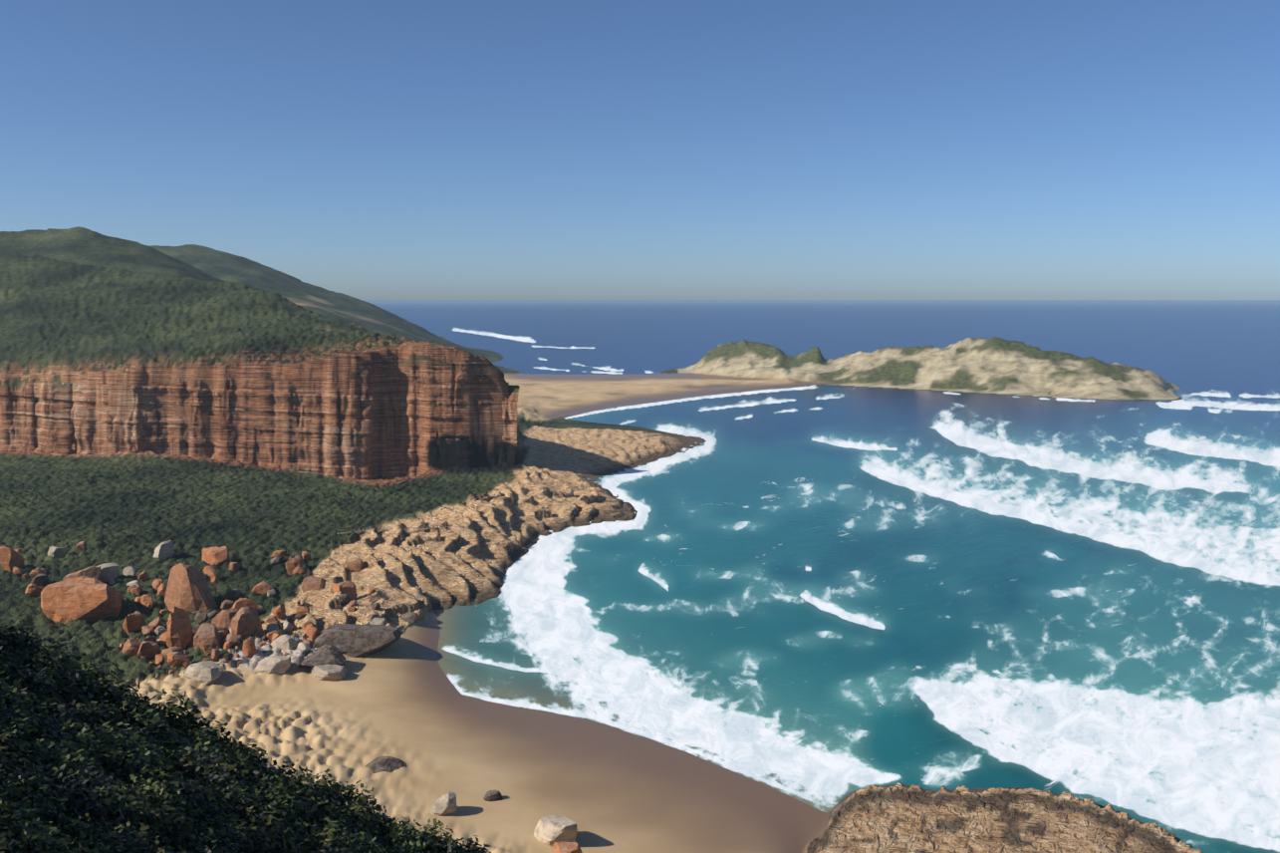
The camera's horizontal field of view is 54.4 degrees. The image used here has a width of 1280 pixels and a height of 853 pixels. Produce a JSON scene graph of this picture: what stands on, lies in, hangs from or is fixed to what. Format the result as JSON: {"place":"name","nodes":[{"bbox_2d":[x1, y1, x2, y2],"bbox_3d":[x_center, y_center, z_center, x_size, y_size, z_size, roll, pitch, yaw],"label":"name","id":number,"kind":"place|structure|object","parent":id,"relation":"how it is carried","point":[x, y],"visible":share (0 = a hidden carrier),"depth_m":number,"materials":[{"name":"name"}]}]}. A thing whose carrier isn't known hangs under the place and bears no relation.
{"place":"outdoors","nodes":[
{"label":"outdoors","id":0,"kind":"place"},
{"bbox_2d":[0,226,1202,852],"bbox_3d":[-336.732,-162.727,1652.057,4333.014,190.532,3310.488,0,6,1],"label":"terrain","id":1,"kind":"structure","parent":0,"point":[118,316],"depth_m":489.61,"materials":[{"name":"green plant"}]},
{"bbox_2d":[0,619,491,852],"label":"shrubs","id":2,"kind":"object","parent":1,"relation":"on","point":[92,760],"visible":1,"depth_m":48.90,"materials":[{"name":"green plant"}]},
{"bbox_2d":[0,348,519,480],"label":"cliff face","id":3,"kind":"object","parent":1,"relation":"attached to","point":[306,436],"visible":0.71,"depth_m":670.43},
{"bbox_2d":[0,539,582,852],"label":"boulders","id":4,"kind":"object","parent":1,"relation":"on","point":[89,594],"visible":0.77,"depth_m":337.29,"materials":[{"name":"brown stone"}]},
{"bbox_2d":[336,521,448,535],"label":"boardwalk","id":5,"kind":"structure","parent":1,"relation":"on","point":[383,529],"depth_m":469.90,"materials":[{"name":"brown wood"}]},
{"bbox_2d":[0,0,1279,299],"label":"sky","id":6,"kind":"structure","parent":0,"point":[362,149],"materials":[{"name":"blue"}]},
{"bbox_2d":[362,299,1279,852],"bbox_3d":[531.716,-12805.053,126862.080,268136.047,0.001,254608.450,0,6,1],"label":"ocean","id":7,"kind":"structure","parent":0,"point":[825,597],"depth_m":446.38,"materials":[{"name":"teal liquid"}]}
]}

